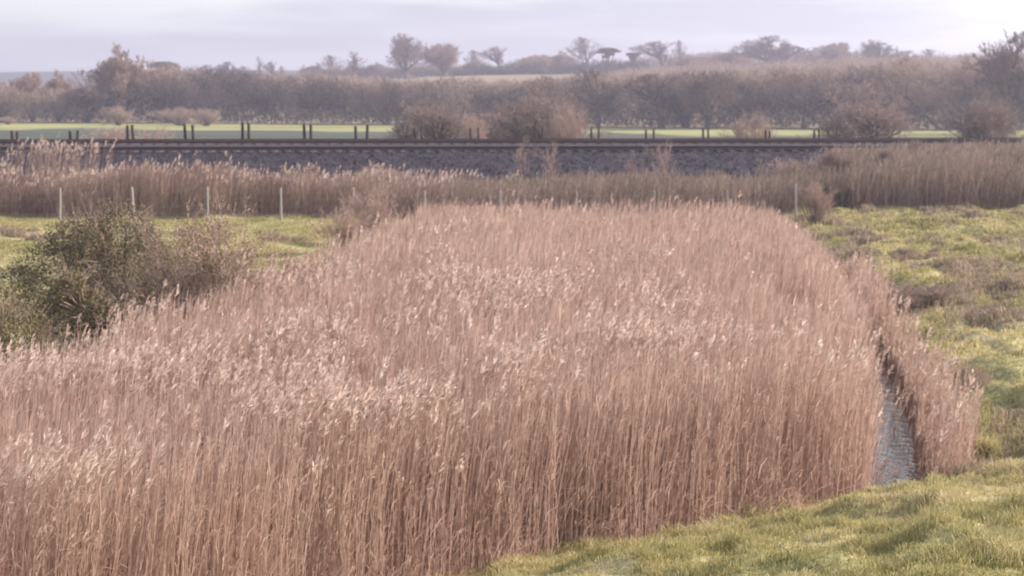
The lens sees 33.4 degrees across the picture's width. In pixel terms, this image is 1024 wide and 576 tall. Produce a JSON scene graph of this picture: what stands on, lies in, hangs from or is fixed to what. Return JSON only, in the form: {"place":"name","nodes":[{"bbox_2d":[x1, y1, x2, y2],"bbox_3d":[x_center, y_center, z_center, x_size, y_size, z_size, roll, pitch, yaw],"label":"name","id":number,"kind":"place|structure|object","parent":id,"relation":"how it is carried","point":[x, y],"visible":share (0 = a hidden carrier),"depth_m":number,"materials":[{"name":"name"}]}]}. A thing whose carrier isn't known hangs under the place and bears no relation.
{"place":"outdoors","nodes":[
{"label":"outdoors","id":0,"kind":"place"},
{"bbox_2d":[0,214,407,370],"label":"pasture grass","id":1,"kind":"structure","parent":0,"point":[8,244],"depth_m":61.88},
{"bbox_2d":[0,65,1023,575],"bbox_3d":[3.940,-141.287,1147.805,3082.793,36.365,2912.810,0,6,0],"label":"ground","id":2,"kind":"structure","parent":0,"point":[62,129],"depth_m":205.31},
{"bbox_2d":[0,116,19,124],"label":"bare shrub","id":3,"kind":"object","parent":2,"relation":"on","point":[10,120],"visible":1,"depth_m":298.07,"materials":[{"name":"brown plant"}]},
{"bbox_2d":[0,81,25,121],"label":"bare tree","id":4,"kind":"object","parent":2,"relation":"on","point":[1,105],"visible":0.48,"depth_m":327.38,"materials":[{"name":"brown plant"}]},
{"bbox_2d":[0,223,41,237],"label":"rush tuft","id":5,"kind":"object","parent":2,"relation":"on","point":[14,231],"visible":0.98,"depth_m":61.61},
{"bbox_2d":[8,70,44,121],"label":"bare tree","id":6,"kind":"object","parent":2,"relation":"on","point":[28,82],"visible":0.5,"depth_m":329.63,"materials":[{"name":"brown plant"}]},
{"bbox_2d":[0,281,78,409],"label":"olive bush","id":7,"kind":"object","parent":2,"relation":"on","point":[20,317],"visible":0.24,"depth_m":24.69,"materials":[{"name":"green plant"}]},
{"bbox_2d":[22,231,62,240],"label":"rush tuft","id":8,"kind":"object","parent":2,"relation":"on","point":[29,237],"visible":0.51,"depth_m":59.92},
{"bbox_2d":[31,68,78,121],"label":"bare tree","id":9,"kind":"object","parent":2,"relation":"on","point":[55,83],"visible":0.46,"depth_m":328.58,"materials":[{"name":"brown plant"}]},
{"bbox_2d":[57,87,104,122],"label":"bare tree","id":10,"kind":"object","parent":2,"relation":"on","point":[86,104],"visible":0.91,"depth_m":315.54,"materials":[{"name":"grey plant"}]},
{"bbox_2d":[44,263,137,352],"bbox_3d":[-7.131,0.668,29.241,1.587,2.378,1.387,-4,8,-35],"label":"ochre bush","id":11,"kind":"object","parent":2,"relation":"on","point":[71,303],"visible":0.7,"depth_m":29.03,"materials":[{"name":"green plant"}]},
{"bbox_2d":[56,169,138,344],"bbox_3d":[-8.288,-0.541,34.122,2.000,3.887,1.644,2,7,14],"label":"bare shrub","id":12,"kind":"object","parent":2,"relation":"on","point":[88,240],"visible":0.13,"depth_m":34.05,"materials":[{"name":"brown plant"}]},
{"bbox_2d":[0,183,208,355],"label":"evergreen bush","id":13,"kind":"object","parent":2,"relation":"on","point":[97,236],"visible":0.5,"depth_m":32.80,"materials":[{"name":"green plant"}]},
{"bbox_2d":[79,121,151,138],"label":"bare shrub","id":14,"kind":"object","parent":2,"relation":"on","point":[118,135],"visible":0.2,"depth_m":111.12,"materials":[{"name":"brown plant"}]},
{"bbox_2d":[70,42,162,122],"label":"bare tree","id":15,"kind":"object","parent":2,"relation":"on","point":[114,75],"visible":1,"depth_m":314.67,"materials":[{"name":"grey plant"}]},
{"bbox_2d":[101,105,135,125],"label":"bare shrub","id":16,"kind":"object","parent":2,"relation":"on","point":[120,117],"visible":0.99,"depth_m":291.88,"materials":[{"name":"brown plant"}]},
{"bbox_2d":[135,125,176,138],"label":"bare shrub","id":17,"kind":"object","parent":2,"relation":"on","point":[156,133],"visible":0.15,"depth_m":111.70,"materials":[{"name":"brown plant"}]},
{"bbox_2d":[147,61,176,69],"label":"pine tree","id":18,"kind":"object","parent":2,"relation":"on","point":[157,64],"visible":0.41,"depth_m":552.79,"materials":[{"name":"grey plant"}]},
{"bbox_2d":[142,62,182,122],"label":"bare tree","id":19,"kind":"object","parent":2,"relation":"on","point":[168,67],"visible":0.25,"depth_m":322.73,"materials":[{"name":"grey plant"}]},
{"bbox_2d":[145,108,192,125],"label":"bare shrub","id":20,"kind":"object","parent":2,"relation":"on","point":[176,115],"visible":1,"depth_m":289.05,"materials":[{"name":"brown plant"}]},
{"bbox_2d":[189,107,221,125],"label":"bare shrub","id":21,"kind":"object","parent":2,"relation":"on","point":[207,120],"visible":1,"depth_m":287.17,"materials":[{"name":"brown plant"}]},
{"bbox_2d":[195,64,217,76],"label":"bare tree","id":22,"kind":"object","parent":2,"relation":"on","point":[207,67],"visible":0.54,"depth_m":614.44,"materials":[{"name":"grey plant"}]},
{"bbox_2d":[83,189,332,336],"bbox_3d":[-5.483,0.406,31.250,3.992,4.517,4.854,-3,7,-25],"label":"bare shrub","id":23,"kind":"object","parent":2,"relation":"on","point":[210,271],"visible":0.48,"depth_m":30.45,"materials":[{"name":"brown plant"}]},
{"bbox_2d":[214,61,242,75],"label":"oak tree","id":24,"kind":"object","parent":2,"relation":"on","point":[226,67],"visible":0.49,"depth_m":594.31,"materials":[{"name":"grey plant"}]},
{"bbox_2d":[255,56,264,73],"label":"poplar tree","id":25,"kind":"object","parent":2,"relation":"on","point":[258,67],"visible":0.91,"depth_m":615.82,"materials":[{"name":"grey plant"}]},
{"bbox_2d":[0,132,525,218],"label":"trackside reeds","id":26,"kind":"object","parent":2,"relation":"on","point":[168,190],"visible":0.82,"depth_m":71.66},
{"bbox_2d":[263,61,277,73],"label":"bare tree","id":27,"kind":"object","parent":2,"relation":"on","point":[270,69],"visible":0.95,"depth_m":634.60,"materials":[{"name":"grey plant"}]},
{"bbox_2d":[257,230,309,241],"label":"rush tuft","id":28,"kind":"object","parent":2,"relation":"on","point":[281,237],"visible":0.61,"depth_m":59.12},
{"bbox_2d":[179,71,405,107],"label":"hillside scrub","id":29,"kind":"object","parent":2,"relation":"on","point":[343,77],"visible":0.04,"depth_m":436.71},
{"bbox_2d":[300,65,321,77],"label":"bare tree","id":30,"kind":"object","parent":2,"relation":"on","point":[316,67],"visible":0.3,"depth_m":632.18,"materials":[{"name":"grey plant"}]},
{"bbox_2d":[316,55,345,69],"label":"bare tree","id":31,"kind":"object","parent":2,"relation":"on","point":[330,62],"visible":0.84,"depth_m":634.30,"materials":[{"name":"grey plant"}]},
{"bbox_2d":[314,204,370,253],"bbox_3d":[-5.377,-1.818,54.033,1.922,1.758,2.122,0,6,-4],"label":"bare shrub","id":32,"kind":"object","parent":2,"relation":"on","point":[342,228],"visible":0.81,"depth_m":54.02,"materials":[{"name":"brown plant"}]},
{"bbox_2d":[341,51,370,78],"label":"poplar tree","id":33,"kind":"object","parent":2,"relation":"on","point":[354,62],"visible":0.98,"depth_m":615.75,"materials":[{"name":"grey plant"}]},
{"bbox_2d":[344,81,400,124],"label":"leaning tree","id":34,"kind":"object","parent":2,"relation":"on","point":[369,100],"visible":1,"depth_m":296.23,"materials":[{"name":"grey plant"}]},
{"bbox_2d":[338,183,410,238],"bbox_3d":[-4.884,-2.461,58.114,2.611,2.306,2.370,3,7,22],"label":"bare shrub","id":35,"kind":"object","parent":2,"relation":"on","point":[372,210],"visible":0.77,"depth_m":57.97,"materials":[{"name":"brown plant"}]},
{"bbox_2d":[0,184,796,219],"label":"wire fence","id":36,"kind":"object","parent":2,"relation":"on","point":[424,195],"visible":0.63,"depth_m":68.99,"materials":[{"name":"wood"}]},
{"bbox_2d":[385,33,434,78],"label":"oak tree","id":37,"kind":"object","parent":2,"relation":"on","point":[404,49],"visible":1,"depth_m":592.36,"materials":[{"name":"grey plant"}]},
{"bbox_2d":[369,89,482,138],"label":"hawthorn tree","id":38,"kind":"object","parent":2,"relation":"on","point":[432,126],"visible":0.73,"depth_m":123.70,"materials":[{"name":"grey plant"}]},
{"bbox_2d":[419,43,463,76],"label":"bare tree","id":39,"kind":"object","parent":2,"relation":"on","point":[443,59],"visible":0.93,"depth_m":611.70,"materials":[{"name":"grey plant"}]},
{"bbox_2d":[0,190,930,575],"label":"reed bed","id":40,"kind":"object","parent":2,"relation":"on","point":[456,378],"visible":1,"depth_m":20.31,"materials":[{"name":"plant"}]},
{"bbox_2d":[453,108,491,138],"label":"bare shrub","id":41,"kind":"object","parent":2,"relation":"on","point":[473,130],"visible":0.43,"depth_m":113.32,"materials":[{"name":"brown plant"}]},
{"bbox_2d":[462,50,483,61],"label":"bare tree","id":42,"kind":"object","parent":2,"relation":"on","point":[473,54],"visible":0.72,"depth_m":653.91,"materials":[{"name":"grey plant"}]},
{"bbox_2d":[458,58,489,75],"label":"bare tree","id":43,"kind":"object","parent":2,"relation":"on","point":[478,62],"visible":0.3,"depth_m":643.18,"materials":[{"name":"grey plant"}]},
{"bbox_2d":[448,99,521,138],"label":"hawthorn tree","id":44,"kind":"object","parent":2,"relation":"on","point":[493,134],"visible":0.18,"depth_m":126.68,"materials":[{"name":"brown plant"}]},
{"bbox_2d":[478,46,511,69],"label":"bare tree","id":45,"kind":"object","parent":2,"relation":"on","point":[496,57],"visible":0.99,"depth_m":653.88,"materials":[{"name":"grey plant"}]},
{"bbox_2d":[0,143,1016,182],"bbox_3d":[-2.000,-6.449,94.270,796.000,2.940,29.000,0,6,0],"label":"railway embankment","id":46,"kind":"structure","parent":2,"relation":"on","point":[611,165],"depth_m":89.69,"materials":[{"name":"gravel"}]},
{"bbox_2d":[0,145,1013,152],"bbox_3d":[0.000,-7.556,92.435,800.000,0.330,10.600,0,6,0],"label":"railway track","id":47,"kind":"structure","parent":46,"relation":"on","point":[235,149],"depth_m":91.06,"materials":[{"name":"metal"}]},
{"bbox_2d":[0,150,1013,184],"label":"ballast stones","id":48,"kind":"object","parent":46,"relation":"on","point":[407,155],"visible":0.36,"depth_m":89.41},
{"bbox_2d":[0,138,1023,144],"bbox_3d":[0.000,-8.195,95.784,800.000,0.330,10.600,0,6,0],"label":"railway track","id":49,"kind":"structure","parent":46,"relation":"on","point":[504,141],"depth_m":95.52,"materials":[{"name":"metal"}]},
{"bbox_2d":[0,57,1023,129],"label":"hedgerow","id":50,"kind":"object","parent":2,"relation":"on","point":[330,86],"visible":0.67,"depth_m":297.55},
{"bbox_2d":[512,136,538,178],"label":"sapling","id":51,"kind":"object","parent":2,"relation":"on","point":[523,168],"visible":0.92,"depth_m":83.81,"materials":[{"name":"brown plant"}]},
{"bbox_2d":[515,54,555,67],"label":"bare tree","id":52,"kind":"object","parent":2,"relation":"on","point":[537,59],"visible":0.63,"depth_m":640.20,"materials":[{"name":"grey plant"}]},
{"bbox_2d":[502,79,592,111],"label":"bare tree","id":53,"kind":"object","parent":2,"relation":"on","point":[513,96],"visible":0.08,"depth_m":285.81,"materials":[{"name":"brown plant"}]},
{"bbox_2d":[475,79,621,138],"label":"hawthorn tree","id":54,"kind":"object","parent":2,"relation":"on","point":[529,121],"visible":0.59,"depth_m":120.72,"materials":[{"name":"brown plant"}]},
{"bbox_2d":[536,139,560,180],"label":"sapling","id":55,"kind":"object","parent":2,"relation":"on","point":[552,162],"visible":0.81,"depth_m":83.89,"materials":[{"name":"brown plant"}]},
{"bbox_2d":[537,99,588,137],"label":"bare shrub","id":56,"kind":"object","parent":2,"relation":"on","point":[555,133],"visible":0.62,"depth_m":115.37,"materials":[{"name":"brown plant"}]},
{"bbox_2d":[550,50,582,73],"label":"bare tree","id":57,"kind":"object","parent":2,"relation":"on","point":[559,57],"visible":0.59,"depth_m":647.40,"materials":[{"name":"grey plant"}]},
{"bbox_2d":[565,37,603,72],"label":"bare tree","id":58,"kind":"object","parent":2,"relation":"on","point":[583,49],"visible":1,"depth_m":594.37,"materials":[{"name":"grey plant"}]},
{"bbox_2d":[563,69,626,127],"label":"bare tree","id":59,"kind":"object","parent":2,"relation":"on","point":[590,89],"visible":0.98,"depth_m":268.65,"materials":[{"name":"grey plant"}]},
{"bbox_2d":[596,47,620,73],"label":"pine tree","id":60,"kind":"object","parent":2,"relation":"on","point":[608,52],"visible":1,"depth_m":594.07,"materials":[{"name":"grey plant"}]},
{"bbox_2d":[241,47,1022,83],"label":"hilltop hedge","id":61,"kind":"object","parent":2,"relation":"on","point":[536,68],"visible":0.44,"depth_m":625.28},
{"bbox_2d":[625,52,641,72],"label":"pine tree","id":62,"kind":"object","parent":2,"relation":"on","point":[633,56],"visible":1,"depth_m":613.32,"materials":[{"name":"grey plant"}]},
{"bbox_2d":[624,150,645,176],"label":"sapling","id":63,"kind":"object","parent":2,"relation":"on","point":[633,164],"visible":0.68,"depth_m":83.81,"materials":[{"name":"brown plant"}]},
{"bbox_2d":[611,72,684,128],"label":"bare tree","id":64,"kind":"object","parent":2,"relation":"on","point":[654,97],"visible":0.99,"depth_m":261.59,"materials":[{"name":"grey plant"}]},
{"bbox_2d":[627,40,677,71],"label":"bare tree","id":65,"kind":"object","parent":2,"relation":"on","point":[658,54],"visible":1,"depth_m":613.64,"materials":[{"name":"grey plant"}]},
{"bbox_2d":[642,136,677,176],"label":"sapling","id":66,"kind":"object","parent":2,"relation":"on","point":[668,157],"visible":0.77,"depth_m":83.89,"materials":[{"name":"brown plant"}]},
{"bbox_2d":[300,137,1023,219],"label":"trackside scrub","id":67,"kind":"object","parent":2,"relation":"on","point":[943,174],"visible":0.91,"depth_m":71.69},
{"bbox_2d":[644,75,700,126],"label":"bare tree","id":68,"kind":"object","parent":2,"relation":"on","point":[665,95],"visible":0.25,"depth_m":270.10,"materials":[{"name":"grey plant"}]},
{"bbox_2d":[672,40,687,57],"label":"bare tree","id":69,"kind":"object","parent":2,"relation":"on","point":[678,48],"visible":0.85,"depth_m":633.95,"materials":[{"name":"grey plant"}]},
{"bbox_2d":[669,57,710,68],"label":"bare tree","id":70,"kind":"object","parent":2,"relation":"on","point":[685,60],"visible":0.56,"depth_m":621.02,"materials":[{"name":"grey plant"}]},
{"bbox_2d":[676,70,749,128],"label":"oak tree","id":71,"kind":"object","parent":2,"relation":"on","point":[697,91],"visible":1,"depth_m":254.08,"materials":[{"name":"grey plant"}]},
{"bbox_2d":[424,440,1023,575],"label":"bank grass","id":72,"kind":"structure","parent":2,"relation":"on","point":[727,534],"depth_m":16.49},
{"bbox_2d":[701,48,757,68],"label":"bare tree","id":73,"kind":"object","parent":2,"relation":"on","point":[727,57],"visible":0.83,"depth_m":611.54,"materials":[{"name":"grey plant"}]},
{"bbox_2d":[715,107,776,137],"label":"bare shrub","id":74,"kind":"object","parent":2,"relation":"on","point":[739,133],"visible":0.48,"depth_m":113.39,"materials":[{"name":"brown plant"}]},
{"bbox_2d":[722,67,798,127],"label":"bare tree","id":75,"kind":"object","parent":2,"relation":"on","point":[754,88],"visible":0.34,"depth_m":265.16,"materials":[{"name":"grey plant"}]},
{"bbox_2d":[731,35,810,65],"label":"oak tree","id":76,"kind":"object","parent":2,"relation":"on","point":[760,49],"visible":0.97,"depth_m":592.37,"materials":[{"name":"grey plant"}]},
{"bbox_2d":[532,52,1023,101],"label":"hillside scrub","id":77,"kind":"object","parent":2,"relation":"on","point":[833,63],"visible":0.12,"depth_m":437.37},
{"bbox_2d":[753,155,813,180],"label":"bare shrub","id":78,"kind":"object","parent":2,"relation":"on","point":[786,167],"visible":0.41,"depth_m":81.68,"materials":[{"name":"brown plant"}]},
{"bbox_2d":[766,73,827,129],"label":"bare tree","id":79,"kind":"object","parent":2,"relation":"on","point":[803,107],"visible":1,"depth_m":255.29,"materials":[{"name":"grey plant"}]},
{"bbox_2d":[795,49,819,68],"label":"oak tree","id":80,"kind":"object","parent":2,"relation":"on","point":[812,56],"visible":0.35,"depth_m":632.43,"materials":[{"name":"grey plant"}]},
{"bbox_2d":[788,179,840,223],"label":"bare shrub","id":81,"kind":"object","parent":2,"relation":"on","point":[816,202],"visible":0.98,"depth_m":65.97,"materials":[{"name":"brown plant"}]},
{"bbox_2d":[809,42,854,66],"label":"bare tree","id":82,"kind":"object","parent":2,"relation":"on","point":[832,51],"visible":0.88,"depth_m":611.24,"materials":[{"name":"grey plant"}]},
{"bbox_2d":[821,185,860,207],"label":"thicket bush","id":83,"kind":"object","parent":2,"relation":"on","point":[854,201],"visible":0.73,"depth_m":70.83,"materials":[{"name":"brown plant"}]},
{"bbox_2d":[812,77,886,122],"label":"bare tree","id":84,"kind":"object","parent":2,"relation":"on","point":[843,93],"visible":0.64,"depth_m":253.94,"materials":[{"name":"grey plant"}]},
{"bbox_2d":[813,145,896,194],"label":"thicket bush","id":85,"kind":"object","parent":2,"relation":"on","point":[829,156],"visible":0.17,"depth_m":74.69,"materials":[{"name":"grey plant"}]},
{"bbox_2d":[790,84,922,137],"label":"hawthorn tree","id":86,"kind":"object","parent":2,"relation":"on","point":[864,126],"visible":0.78,"depth_m":120.81,"materials":[{"name":"brown plant"}]},
{"bbox_2d":[856,234,891,244],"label":"rush tuft","id":87,"kind":"object","parent":2,"relation":"on","point":[865,237],"visible":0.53,"depth_m":56.72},
{"bbox_2d":[856,39,903,63],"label":"oak tree","id":88,"kind":"object","parent":2,"relation":"on","point":[875,49],"visible":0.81,"depth_m":591.88,"materials":[{"name":"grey plant"}]},
{"bbox_2d":[830,55,953,128],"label":"bare tree","id":89,"kind":"object","parent":2,"relation":"on","point":[906,59],"visible":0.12,"depth_m":259.58,"materials":[{"name":"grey plant"}]},
{"bbox_2d":[779,199,1023,461],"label":"pasture grass","id":90,"kind":"structure","parent":2,"relation":"on","point":[900,233],"depth_m":51.16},
{"bbox_2d":[879,482,928,498],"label":"grass tussock","id":91,"kind":"object","parent":2,"relation":"on","point":[898,489],"depth_m":19.55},
{"bbox_2d":[888,50,926,61],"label":"oak tree","id":92,"kind":"object","parent":2,"relation":"on","point":[907,55],"visible":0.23,"depth_m":603.34,"materials":[{"name":"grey plant"}]},
{"bbox_2d":[864,279,956,312],"bbox_3d":[9.519,0.206,40.995,2.380,0.754,2.784,0,6,0],"label":"bramble patch","id":93,"kind":"object","parent":2,"relation":"on","point":[920,298],"visible":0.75,"depth_m":40.27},
{"bbox_2d":[839,238,984,484],"bbox_3d":[7.584,1.059,34.838,2.080,2.372,25.358,1,6,9],"label":"reed strip","id":94,"kind":"object","parent":2,"relation":"on","point":[946,431],"visible":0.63,"depth_m":26.89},
{"bbox_2d":[886,246,948,261],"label":"grass tussock","id":95,"kind":"object","parent":2,"relation":"on","point":[901,254],"depth_m":50.37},
{"bbox_2d":[874,76,963,130],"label":"leaning tree","id":96,"kind":"object","parent":2,"relation":"on","point":[916,107],"visible":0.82,"depth_m":245.74,"materials":[{"name":"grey plant"}]},
{"bbox_2d":[907,137,953,154],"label":"thicket bush","id":97,"kind":"object","parent":2,"relation":"on","point":[918,144],"visible":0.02,"depth_m":80.95,"materials":[{"name":"brown plant"}]},
{"bbox_2d":[919,49,948,61],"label":"bare tree","id":98,"kind":"object","parent":2,"relation":"on","point":[927,53],"visible":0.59,"depth_m":633.39,"materials":[{"name":"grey plant"}]},
{"bbox_2d":[931,457,987,479],"bbox_3d":[5.904,2.510,22.617,0.793,0.736,1.370,0,6,0],"label":"rush tuft","id":99,"kind":"object","parent":2,"relation":"on","point":[962,469],"visible":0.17,"depth_m":22.23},
{"bbox_2d":[931,63,1006,115],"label":"bare tree","id":100,"kind":"object","parent":2,"relation":"on","point":[970,97],"visible":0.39,"depth_m":253.51,"materials":[{"name":"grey plant"}]},
{"bbox_2d":[952,361,992,390],"bbox_3d":[8.088,1.524,29.984,0.721,0.460,1.838,1,7,11],"label":"grass tussock","id":101,"kind":"object","parent":2,"relation":"on","point":[983,378],"depth_m":29.61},
{"bbox_2d":[934,85,1023,137],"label":"hawthorn tree","id":102,"kind":"object","parent":2,"relation":"on","point":[986,123],"visible":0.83,"depth_m":128.65,"materials":[{"name":"brown plant"}]},
{"bbox_2d":[962,429,1006,458],"bbox_3d":[6.772,2.210,24.787,0.711,0.428,1.262,0,6,0],"label":"grass tussock","id":103,"kind":"object","parent":2,"relation":"on","point":[986,446],"depth_m":24.37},
{"bbox_2d":[962,300,1007,315],"bbox_3d":[10.721,0.581,38.115,1.600,0.539,1.707,0,6,0],"label":"bramble patch","id":104,"kind":"object","parent":2,"relation":"on","point":[982,308],"visible":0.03,"depth_m":38.42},
{"bbox_2d":[961,29,1023,133],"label":"oak tree","id":105,"kind":"object","parent":2,"relation":"on","point":[999,71],"visible":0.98,"depth_m":222.09,"materials":[{"name":"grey plant"}]},
{"bbox_2d":[973,233,1015,243],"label":"grass tussock","id":106,"kind":"object","parent":2,"relation":"on","point":[985,238],"depth_m":56.67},
{"bbox_2d":[973,270,1023,292],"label":"rush tuft","id":107,"kind":"object","parent":2,"relation":"on","point":[1008,285],"visible":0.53,"depth_m":42.09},
{"bbox_2d":[0,0,1023,71],"label":"sky","id":108,"kind":"structure","parent":0,"point":[40,35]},
{"bbox_2d":[752,197,1023,470],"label":"dead grass","id":109,"kind":"structure","parent":0,"point":[963,283],"depth_m":44.25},
{"bbox_2d":[870,353,921,487],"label":"ditch water","id":110,"kind":"structure","parent":0,"point":[898,454],"depth_m":27.36,"materials":[{"name":"grey liquid"}]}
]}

